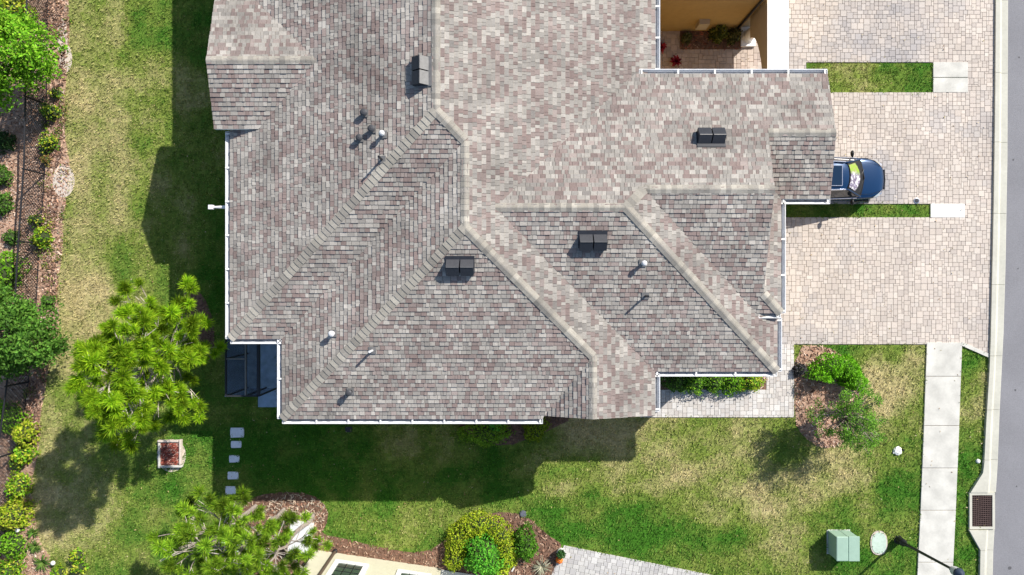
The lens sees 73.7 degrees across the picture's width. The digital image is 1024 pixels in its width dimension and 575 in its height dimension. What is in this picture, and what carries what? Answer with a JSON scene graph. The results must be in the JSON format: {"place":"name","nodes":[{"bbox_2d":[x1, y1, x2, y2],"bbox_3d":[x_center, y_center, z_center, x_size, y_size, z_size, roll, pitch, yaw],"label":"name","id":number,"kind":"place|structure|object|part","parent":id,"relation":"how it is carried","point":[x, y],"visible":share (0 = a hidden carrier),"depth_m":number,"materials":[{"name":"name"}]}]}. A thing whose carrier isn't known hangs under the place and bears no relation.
{"place":"outdoors","nodes":[
{"label":"outdoors","id":0,"kind":"place"},
{"bbox_2d":[258,344,276,406],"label":"patio path","id":1,"kind":"structure","parent":0,"point":[268,367],"depth_m":29.94,"materials":[{"name":"grey concrete"}]},
{"bbox_2d":[31,0,1005,574],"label":"lawn","id":2,"kind":"structure","parent":0,"point":[316,484],"depth_m":30.00,"materials":[{"name":"green plant"}]},
{"bbox_2d":[0,0,69,574],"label":"mulch strip","id":3,"kind":"object","parent":2,"relation":"on","point":[12,221],"visible":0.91,"depth_m":29.98,"materials":[{"name":"wood"}]},
{"bbox_2d":[0,163,14,186],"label":"shrub","id":4,"kind":"object","parent":3,"relation":"on","point":[5,175],"visible":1,"depth_m":29.71,"materials":[{"name":"green plant"}]},
{"bbox_2d":[0,191,16,218],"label":"shrub","id":5,"kind":"object","parent":3,"relation":"on","point":[5,204],"visible":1,"depth_m":29.70,"materials":[{"name":"green plant"}]},
{"bbox_2d":[0,128,17,154],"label":"shrub","id":6,"kind":"object","parent":3,"relation":"on","point":[6,142],"visible":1,"depth_m":29.67,"materials":[{"name":"green plant"}]},
{"bbox_2d":[1,229,23,245],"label":"shrub","id":7,"kind":"object","parent":3,"relation":"on","point":[11,237],"visible":0.88,"depth_m":29.76,"materials":[{"name":"green plant"}]},
{"bbox_2d":[0,553,29,574],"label":"shrub","id":8,"kind":"object","parent":3,"relation":"on","point":[9,567],"visible":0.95,"depth_m":29.60,"materials":[{"name":"green plant"}]},
{"bbox_2d":[0,527,31,560],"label":"shrub","id":9,"kind":"object","parent":3,"relation":"on","point":[12,545],"visible":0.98,"depth_m":29.56,"materials":[{"name":"green plant"}]},
{"bbox_2d":[0,250,31,297],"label":"shrub","id":10,"kind":"object","parent":3,"relation":"on","point":[7,270],"visible":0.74,"depth_m":29.43,"materials":[{"name":"green plant"}]},
{"bbox_2d":[0,398,33,434],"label":"shrub","id":11,"kind":"object","parent":3,"relation":"on","point":[12,416],"visible":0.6,"depth_m":29.60,"materials":[{"name":"green plant"}]},
{"bbox_2d":[7,451,27,471],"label":"shrub","id":12,"kind":"object","parent":3,"relation":"on","point":[15,465],"visible":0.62,"depth_m":29.68,"materials":[{"name":"green plant"}]},
{"bbox_2d":[3,470,34,502],"bbox_3d":[-21.518,8.596,29.571,1.257,0.944,1.374,-43,90,0],"label":"croton shrub","id":13,"kind":"object","parent":3,"relation":"on","point":[18,485],"visible":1,"depth_m":29.55,"materials":[{"name":"green plant"}]},
{"bbox_2d":[0,495,39,530],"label":"croton shrub","id":14,"kind":"object","parent":3,"relation":"on","point":[12,515],"visible":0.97,"depth_m":29.51,"materials":[{"name":"yellow plant"}]},
{"bbox_2d":[0,0,39,38],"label":"shrub","id":15,"kind":"object","parent":3,"relation":"on","point":[11,5],"visible":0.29,"depth_m":29.36,"materials":[{"name":"green plant"}]},
{"bbox_2d":[0,0,47,557],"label":"chain link fence","id":16,"kind":"object","parent":3,"relation":"on","point":[6,386],"visible":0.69,"depth_m":29.18,"materials":[{"name":"black metal"}]},
{"bbox_2d":[9,445,40,464],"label":"croton shrub","id":17,"kind":"object","parent":3,"relation":"on","point":[22,456],"visible":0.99,"depth_m":29.55,"materials":[{"name":"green plant"}]},
{"bbox_2d":[9,418,43,450],"bbox_3d":[-21.164,6.331,29.519,1.208,1.040,1.478,0,90,0],"label":"croton shrub","id":18,"kind":"object","parent":3,"relation":"on","point":[23,433],"visible":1,"depth_m":29.52,"materials":[{"name":"yellow plant"}]},
{"bbox_2d":[26,526,39,538],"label":"lily plant","id":19,"kind":"object","parent":3,"relation":"on","point":[32,531],"visible":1,"depth_m":29.81,"materials":[{"name":"green plant"}]},
{"bbox_2d":[0,5,68,114],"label":"oak tree","id":20,"kind":"object","parent":3,"relation":"on","point":[16,65],"visible":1,"depth_m":27.20,"materials":[{"name":"green plant"}]},
{"bbox_2d":[0,0,69,574],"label":"mulch chips","id":21,"kind":"object","parent":3,"relation":"on","point":[18,207],"visible":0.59,"depth_m":29.95,"materials":[{"name":"brown wood"}]},
{"bbox_2d":[27,540,42,554],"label":"lily plant","id":22,"kind":"object","parent":3,"relation":"on","point":[33,544],"visible":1,"depth_m":29.82,"materials":[{"name":"green plant"}]},
{"bbox_2d":[27,214,45,225],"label":"shrub","id":23,"kind":"object","parent":3,"relation":"on","point":[39,220],"visible":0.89,"depth_m":29.65,"materials":[{"name":"green plant"}]},
{"bbox_2d":[0,279,74,382],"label":"oak tree","id":24,"kind":"object","parent":3,"relation":"on","point":[18,354],"visible":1,"depth_m":27.38,"materials":[{"name":"green plant"}]},
{"bbox_2d":[32,554,50,573],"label":"lily plant","id":25,"kind":"object","parent":3,"relation":"on","point":[39,563],"visible":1,"depth_m":29.79,"materials":[{"name":"green plant"}]},
{"bbox_2d":[29,221,54,249],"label":"shrub","id":26,"kind":"object","parent":3,"relation":"on","point":[40,235],"visible":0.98,"depth_m":29.61,"materials":[{"name":"green plant"}]},
{"bbox_2d":[9,15,75,511],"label":"weeds","id":27,"kind":"object","parent":3,"relation":"on","point":[42,255],"visible":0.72,"depth_m":29.88,"materials":[{"name":"green plant"}]},
{"bbox_2d":[21,0,67,452],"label":"mulch chips","id":28,"kind":"object","parent":3,"relation":"on","point":[32,400],"visible":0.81,"depth_m":29.93,"materials":[{"name":"brown wood"}]},
{"bbox_2d":[38,154,52,167],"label":"shrub","id":29,"kind":"object","parent":3,"relation":"on","point":[44,159],"visible":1,"depth_m":29.75,"materials":[{"name":"green plant"}]},
{"bbox_2d":[35,128,61,155],"bbox_3d":[-20.136,-6.317,29.618,0.930,0.874,1.227,0,90,0],"label":"shrub","id":30,"kind":"object","parent":3,"relation":"on","point":[47,142],"visible":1,"depth_m":29.62,"materials":[{"name":"green plant"}]},
{"bbox_2d":[39,295,58,308],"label":"shrub","id":31,"kind":"object","parent":3,"relation":"on","point":[45,299],"visible":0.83,"depth_m":29.69,"materials":[{"name":"green plant"}]},
{"bbox_2d":[38,103,65,121],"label":"shrub","id":32,"kind":"object","parent":3,"relation":"on","point":[50,112],"visible":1,"depth_m":29.57,"materials":[{"name":"green plant"}]},
{"bbox_2d":[47,88,64,98],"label":"shrub","id":33,"kind":"object","parent":3,"relation":"on","point":[56,93],"visible":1,"depth_m":29.73,"materials":[{"name":"green plant"}]},
{"bbox_2d":[57,19,66,55],"bbox_3d":[-19.738,-10.951,29.982,0.450,0.020,1.661,0,90,0],"label":"sand patch","id":34,"kind":"object","parent":3,"relation":"on","point":[61,41],"visible":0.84,"depth_m":29.97,"materials":[{"name":"beige sand"}]},
{"bbox_2d":[53,164,74,196],"bbox_3d":[-19.681,-4.681,29.982,0.956,0.020,1.440,0,90,0],"label":"sand patch","id":35,"kind":"object","parent":3,"relation":"on","point":[65,186],"visible":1,"depth_m":29.97,"materials":[{"name":"beige sand"}]},
{"bbox_2d":[59,46,71,71],"bbox_3d":[-19.597,-10.052,29.982,0.562,0.020,1.218,0,90,0],"label":"sand patch","id":36,"kind":"object","parent":3,"relation":"on","point":[68,57],"visible":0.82,"depth_m":29.97,"materials":[{"name":"beige sand"}]},
{"bbox_2d":[50,563,67,574],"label":"young plant","id":37,"kind":"object","parent":2,"relation":"on","point":[59,571],"visible":1,"depth_m":29.76,"materials":[{"name":"green plant"}]},
{"bbox_2d":[68,547,86,562],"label":"young plant","id":38,"kind":"object","parent":2,"relation":"on","point":[75,555],"visible":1,"depth_m":29.68,"materials":[{"name":"green plant"}]},
{"bbox_2d":[70,561,89,573],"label":"young plant","id":39,"kind":"object","parent":2,"relation":"on","point":[79,567],"visible":1,"depth_m":29.69,"materials":[{"name":"green plant"}]},
{"bbox_2d":[63,273,229,457],"bbox_3d":[-13.653,2.831,26.299,4.726,7.514,6.916,0,90,0],"label":"pine tree","id":40,"kind":"object","parent":2,"relation":"on","point":[109,349],"visible":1,"depth_m":24.63,"materials":[{"name":"green plant"}]},
{"bbox_2d":[157,439,185,471],"bbox_3d":[-14.958,7.373,29.910,1.269,0.220,1.450,0,90,0],"label":"square planter","id":41,"kind":"object","parent":2,"relation":"on","point":[170,452],"visible":1,"depth_m":29.86,"materials":[{"name":"concrete"}]},
{"bbox_2d":[185,291,214,363],"bbox_3d":[-13.721,1.757,29.988,1.308,0.020,3.225,0,90,0],"label":"mulch bed","id":42,"kind":"object","parent":2,"relation":"on","point":[199,303],"visible":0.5,"depth_m":29.98,"materials":[{"name":"brown wood"}]},
{"bbox_2d":[184,292,568,445],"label":"mulch chips","id":43,"kind":"object","parent":42,"relation":"on","point":[459,425],"visible":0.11,"depth_m":29.95,"materials":[{"name":"brown wood"}]},
{"bbox_2d":[225,486,235,493],"bbox_3d":[-12.344,8.899,29.985,0.462,0.070,0.348,0,90,0],"label":"stepping stone","id":44,"kind":"object","parent":2,"relation":"on","point":[229,490],"visible":0.88,"depth_m":29.95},
{"bbox_2d":[227,472,238,478],"bbox_3d":[-12.245,8.252,29.985,0.476,0.070,0.333,0,90,0],"label":"stepping stone","id":45,"kind":"object","parent":2,"relation":"on","point":[234,475],"visible":1,"depth_m":29.95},
{"bbox_2d":[229,455,239,462],"bbox_3d":[-12.189,7.521,29.985,0.447,0.070,0.319,0,90,0],"label":"stepping stone","id":46,"kind":"object","parent":2,"relation":"on","point":[232,458],"visible":1,"depth_m":29.95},
{"bbox_2d":[231,441,241,447],"bbox_3d":[-12.105,6.888,29.985,0.462,0.070,0.304,0,90,0],"label":"stepping stone","id":47,"kind":"object","parent":2,"relation":"on","point":[236,444],"visible":1,"depth_m":29.95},
{"bbox_2d":[230,428,243,437],"bbox_3d":[-12.063,6.368,29.985,0.606,0.070,0.434,0,90,0],"label":"stepping stone","id":48,"kind":"object","parent":2,"relation":"on","point":[236,432],"visible":1,"depth_m":29.95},
{"bbox_2d":[225,339,256,396],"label":"patio slab","id":49,"kind":"structure","parent":2,"relation":"on","point":[236,375],"depth_m":29.95,"materials":[{"name":"stone"}]},
{"bbox_2d":[225,339,276,396],"bbox_3d":[-10.908,2.938,28.805,1.412,2.390,2.968,0,90,0],"label":"screen enclosure","id":50,"kind":"object","parent":2,"relation":"on","point":[258,375],"visible":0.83,"depth_m":27.61,"materials":[{"name":"metal"}]},
{"bbox_2d":[345,427,351,431],"bbox_3d":[-7.170,6.228,29.985,0.280,0.070,0.240,0,90,0],"label":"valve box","id":51,"kind":"object","parent":2,"relation":"on","point":[347,429],"visible":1,"depth_m":29.95,"materials":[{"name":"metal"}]},
{"bbox_2d":[301,549,474,574],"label":"neighbour house","id":52,"kind":"structure","parent":2,"relation":"on","point":[334,562],"depth_m":29.07,"materials":[{"name":"beige paint"}]},
{"bbox_2d":[326,559,368,574],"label":"window","id":53,"kind":"structure","parent":52,"relation":"in","point":[339,567],"depth_m":28.58,"materials":[{"name":"white paint"}]},
{"bbox_2d":[396,569,430,574],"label":"window","id":54,"kind":"structure","parent":52,"relation":"in","point":[400,571],"depth_m":28.95,"materials":[{"name":"white paint"}]},
{"bbox_2d":[227,492,560,574],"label":"mulch bed","id":55,"kind":"object","parent":2,"relation":"on","point":[385,552],"visible":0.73,"depth_m":29.98,"materials":[{"name":"wood"}]},
{"bbox_2d":[144,483,293,574],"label":"pine tree","id":56,"kind":"object","parent":55,"relation":"on","point":[184,533],"visible":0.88,"depth_m":25.41,"materials":[{"name":"green plant"}]},
{"bbox_2d":[193,495,311,574],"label":"pine tree","id":57,"kind":"object","parent":55,"relation":"on","point":[238,532],"visible":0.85,"depth_m":25.35,"materials":[{"name":"green plant"}]},
{"bbox_2d":[235,513,333,574],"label":"pine tree","id":58,"kind":"object","parent":55,"relation":"on","point":[307,541],"visible":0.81,"depth_m":25.75,"materials":[{"name":"green plant"}]},
{"bbox_2d":[264,494,324,526],"bbox_3d":[-9.542,9.844,29.940,2.797,0.161,1.640,0,90,0],"label":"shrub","id":59,"kind":"object","parent":55,"relation":"on","point":[281,501],"visible":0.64,"depth_m":29.93,"materials":[{"name":"plant"}]},
{"bbox_2d":[288,520,313,552],"bbox_3d":[-9.166,10.811,29.680,1.000,0.680,1.260,8,90,0],"label":"equipment cabinet","id":60,"kind":"object","parent":55,"relation":"on","point":[302,531],"visible":0.29,"depth_m":29.34,"materials":[{"name":"white metal"}]},
{"bbox_2d":[442,508,519,574],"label":"hedge","id":61,"kind":"object","parent":55,"relation":"on","point":[464,531],"visible":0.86,"depth_m":29.46,"materials":[{"name":"yellow plant"}]},
{"bbox_2d":[460,528,510,574],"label":"round shrub","id":62,"kind":"object","parent":55,"relation":"on","point":[483,553],"visible":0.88,"depth_m":28.93,"materials":[{"name":"green plant"}]},
{"bbox_2d":[519,510,526,517],"bbox_3d":[0.483,9.939,29.970,0.330,0.120,0.335,0,90,0],"label":"rock","id":63,"kind":"object","parent":55,"relation":"on","point":[522,513],"visible":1,"depth_m":29.92,"materials":[{"name":"grey stone"}]},
{"bbox_2d":[512,521,538,565],"bbox_3d":[0.529,11.024,29.457,1.340,1.166,2.070,0,90,0],"label":"round shrub","id":64,"kind":"object","parent":55,"relation":"on","point":[525,544],"visible":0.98,"depth_m":29.45,"materials":[{"name":"green plant"}]},
{"bbox_2d":[530,556,549,574],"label":"bromeliad","id":65,"kind":"object","parent":55,"relation":"on","point":[539,568],"visible":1,"depth_m":29.84,"materials":[{"name":"beige plant"}]},
{"bbox_2d":[556,548,566,559],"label":"potted plant","id":66,"kind":"object","parent":55,"relation":"on","point":[561,553],"visible":1,"depth_m":29.52,"materials":[{"name":"green plant"}]},
{"bbox_2d":[35,1,984,573],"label":"fallen leaves","id":67,"kind":"object","parent":2,"relation":"on","point":[513,439],"visible":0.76,"depth_m":29.91,"materials":[{"name":"brown plant"}]},
{"bbox_2d":[459,416,568,444],"bbox_3d":[0.053,5.437,29.988,5.729,0.020,2.973,0,90,0],"label":"mulch bed","id":68,"kind":"object","parent":2,"relation":"on","point":[518,435],"visible":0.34,"depth_m":29.98,"materials":[{"name":"brown wood"}]},
{"bbox_2d":[450,424,515,450],"bbox_3d":[-1.262,6.244,29.560,2.874,0.980,1.894,-25,90,0],"label":"hedge","id":69,"kind":"object","parent":68,"relation":"on","point":[486,435],"visible":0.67,"depth_m":29.51,"materials":[{"name":"green plant"}]},
{"bbox_2d":[484,424,504,430],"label":"shrub","id":70,"kind":"object","parent":68,"relation":"on","point":[492,426],"visible":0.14,"depth_m":29.19,"materials":[{"name":"green plant"}]},
{"bbox_2d":[521,416,551,443],"bbox_3d":[1.054,6.128,29.602,1.518,0.867,1.311,-39,90,0],"label":"shrub","id":71,"kind":"object","parent":68,"relation":"on","point":[533,431],"visible":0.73,"depth_m":29.56,"materials":[{"name":"green plant"}]},
{"bbox_2d":[206,0,835,423],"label":"villa","id":72,"kind":"object","parent":2,"relation":"on","point":[486,210],"visible":1,"depth_m":24.19,"materials":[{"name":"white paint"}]},
{"bbox_2d":[552,545,709,574],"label":"walk","id":73,"kind":"structure","parent":2,"relation":"on","point":[582,562],"depth_m":29.95,"materials":[{"name":"concrete pavers"}]},
{"bbox_2d":[556,557,562,563],"bbox_3d":[2.067,11.907,29.790,0.316,0.309,0.316,22,90,0],"label":"plant pot","id":74,"kind":"object","parent":73,"relation":"on","point":[558,561],"visible":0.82,"depth_m":29.73,"materials":[{"name":"orange ceramic"}]},
{"bbox_2d":[660,376,767,389],"bbox_3d":[8.688,3.585,29.988,5.005,0.020,1.799,0,90,0],"label":"mulch bed","id":75,"kind":"object","parent":2,"relation":"on","point":[665,388],"visible":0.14,"depth_m":29.98,"materials":[{"name":"brown wood"}]},
{"bbox_2d":[660,376,689,393],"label":"hedge bush","id":76,"kind":"object","parent":75,"relation":"on","point":[673,383],"visible":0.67,"depth_m":29.44,"materials":[{"name":"green plant"}]},
{"bbox_2d":[683,376,705,395],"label":"hedge bush","id":77,"kind":"object","parent":75,"relation":"on","point":[696,383],"visible":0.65,"depth_m":29.43,"materials":[{"name":"green plant"}]},
{"bbox_2d":[701,376,725,396],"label":"hedge bush","id":78,"kind":"object","parent":75,"relation":"on","point":[713,383],"visible":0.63,"depth_m":29.43,"materials":[{"name":"green plant"}]},
{"bbox_2d":[721,376,744,396],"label":"hedge bush","id":79,"kind":"object","parent":75,"relation":"on","point":[732,383],"visible":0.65,"depth_m":29.42,"materials":[{"name":"green plant"}]},
{"bbox_2d":[735,376,765,393],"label":"hedge bush","id":80,"kind":"object","parent":75,"relation":"on","point":[749,383],"visible":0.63,"depth_m":29.42,"materials":[{"name":"green plant"}]},
{"bbox_2d":[640,344,793,416],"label":"front walk","id":81,"kind":"structure","parent":2,"relation":"on","point":[775,398],"depth_m":29.95,"materials":[{"name":"beige stone"}]},
{"bbox_2d":[794,345,864,447],"bbox_3d":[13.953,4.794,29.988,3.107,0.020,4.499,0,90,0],"label":"mulch bed","id":82,"kind":"object","parent":2,"relation":"on","point":[807,389],"visible":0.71,"depth_m":29.98,"materials":[{"name":"wood"}]},
{"bbox_2d":[792,362,806,378],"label":"ornamental grass","id":83,"kind":"object","parent":82,"relation":"on","point":[800,369],"depth_m":29.75,"materials":[{"name":"black plant"}]},
{"bbox_2d":[803,352,868,393],"bbox_3d":[14.240,3.558,29.404,2.900,1.278,1.572,15,90,0],"label":"hedge","id":84,"kind":"object","parent":82,"relation":"on","point":[829,370],"visible":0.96,"depth_m":29.32,"materials":[{"name":"green plant"}]},
{"bbox_2d":[805,378,887,458],"bbox_3d":[13.759,5.394,28.342,3.252,3.438,3.338,0,90,0],"label":"tree","id":85,"kind":"object","parent":82,"relation":"on","point":[842,412],"visible":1,"depth_m":27.71,"materials":[{"name":"green plant"}]},
{"bbox_2d":[827,529,859,560],"bbox_3d":[14.342,11.162,29.573,1.042,0.895,1.065,0,90,0],"label":"transformer box","id":86,"kind":"object","parent":2,"relation":"on","point":[843,545],"visible":1,"depth_m":29.13,"materials":[{"name":"green paint"}]},
{"bbox_2d":[870,531,886,554],"bbox_3d":[16.096,11.204,29.984,0.739,0.092,1.056,0,90,0],"label":"utility vault","id":87,"kind":"object","parent":2,"relation":"on","point":[878,542],"visible":1,"depth_m":29.94,"materials":[{"name":"white plastic"}]},
{"bbox_2d":[893,446,903,454],"bbox_3d":[16.922,7.175,29.933,0.413,0.190,0.407,32,90,0],"label":"rock","id":88,"kind":"object","parent":2,"relation":"on","point":[898,450],"visible":1,"depth_m":29.90,"materials":[{"name":"white stone"}]},
{"bbox_2d":[893,535,964,574],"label":"street lamp","id":89,"kind":"object","parent":2,"relation":"on","point":[901,541],"visible":1,"depth_m":27.73,"materials":[{"name":"black metal"}]},
{"bbox_2d":[930,62,967,216],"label":"sidewalk","id":90,"kind":"structure","parent":2,"relation":"on","point":[950,76],"depth_m":29.94,"materials":[{"name":"pale concrete"},{"name":"concrete pavers"}]},
{"bbox_2d":[968,0,1007,574],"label":"kerb","id":91,"kind":"structure","parent":2,"relation":"on","point":[985,481],"depth_m":29.93,"materials":[{"name":"concrete"}]},
{"bbox_2d":[968,492,994,528],"bbox_3d":[20.594,9.784,29.960,1.111,0.120,1.603,0,90,0],"label":"storm drain","id":92,"kind":"object","parent":91,"relation":"in","point":[981,512],"visible":1,"depth_m":29.92,"materials":[{"name":"metal"}]},
{"bbox_2d":[660,31,761,68],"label":"courtyard floor","id":93,"kind":"structure","parent":0,"point":[715,59],"depth_m":29.95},
{"bbox_2d":[660,41,666,53],"bbox_3d":[6.471,-10.451,29.791,0.483,0.379,0.557,33,90,0],"label":"cordyline","id":94,"kind":"object","parent":93,"relation":"on","point":[663,46],"visible":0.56,"depth_m":29.68,"materials":[{"name":"red plant"}]},
{"bbox_2d":[670,55,681,65],"bbox_3d":[7.128,-9.865,29.777,0.550,0.406,0.550,0,90,0],"label":"cordyline","id":95,"kind":"object","parent":93,"relation":"on","point":[675,60],"visible":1,"depth_m":29.66,"materials":[{"name":"red plant"}]},
{"bbox_2d":[680,29,741,50],"bbox_3d":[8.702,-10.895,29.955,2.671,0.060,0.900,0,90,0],"label":"mulch bed","id":96,"kind":"object","parent":93,"relation":"on","point":[711,44],"visible":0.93,"depth_m":29.93,"materials":[{"name":"brown wood"}]},
{"bbox_2d":[681,31,692,45],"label":"courtyard shrub","id":97,"kind":"object","parent":96,"relation":"on","point":[686,37],"visible":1,"depth_m":29.68,"materials":[{"name":"green plant"}]},
{"bbox_2d":[707,24,728,43],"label":"courtyard shrub","id":98,"kind":"object","parent":96,"relation":"on","point":[718,34],"visible":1,"depth_m":29.39,"materials":[{"name":"green plant"}]},
{"bbox_2d":[724,27,742,45],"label":"courtyard shrub","id":99,"kind":"object","parent":96,"relation":"on","point":[734,34],"visible":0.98,"depth_m":29.55,"materials":[{"name":"green plant"}]},
{"bbox_2d":[749,0,993,352],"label":"driveway","id":100,"kind":"structure","parent":0,"point":[925,155],"depth_m":29.95,"materials":[{"name":"beige stone"}]},
{"bbox_2d":[830,150,885,204],"bbox_3d":[13.736,-4.650,29.145,4.710,1.699,2.317,0,90,0],"label":"parked car","id":101,"kind":"object","parent":100,"relation":"on","point":[857,180],"visible":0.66,"depth_m":28.91,"materials":[{"name":"blue paint"}]},
{"bbox_3d":[13.231,-3.918,28.740,3.000,0.520,0.305,0,90,0],"label":"side window","id":102,"kind":"part","parent":101,"relation":"part of","materials":[{"name":"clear glass"}]},
{"bbox_3d":[13.231,-5.383,28.740,3.000,0.520,0.305,0,90,0],"label":"side window","id":103,"kind":"part","parent":101,"relation":"part of","materials":[{"name":"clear glass"}]},
{"bbox_2d":[961,342,988,356],"bbox_3d":[20.308,2.723,29.950,1.320,0.050,0.160,24,90,0],"label":"drive edging","id":104,"kind":"object","parent":100,"relation":"on","point":[972,348],"visible":1,"depth_m":29.93,"materials":[{"name":"concrete"}]},
{"bbox_2d":[917,343,961,574],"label":"sidewalk","id":105,"kind":"structure","parent":0,"point":[937,516],"depth_m":29.93,"materials":[{"name":"concrete"}]},
{"bbox_2d":[993,0,1023,574],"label":"street","id":106,"kind":"structure","parent":0,"point":[1008,548],"depth_m":29.99,"materials":[{"name":"grey asphalt"}]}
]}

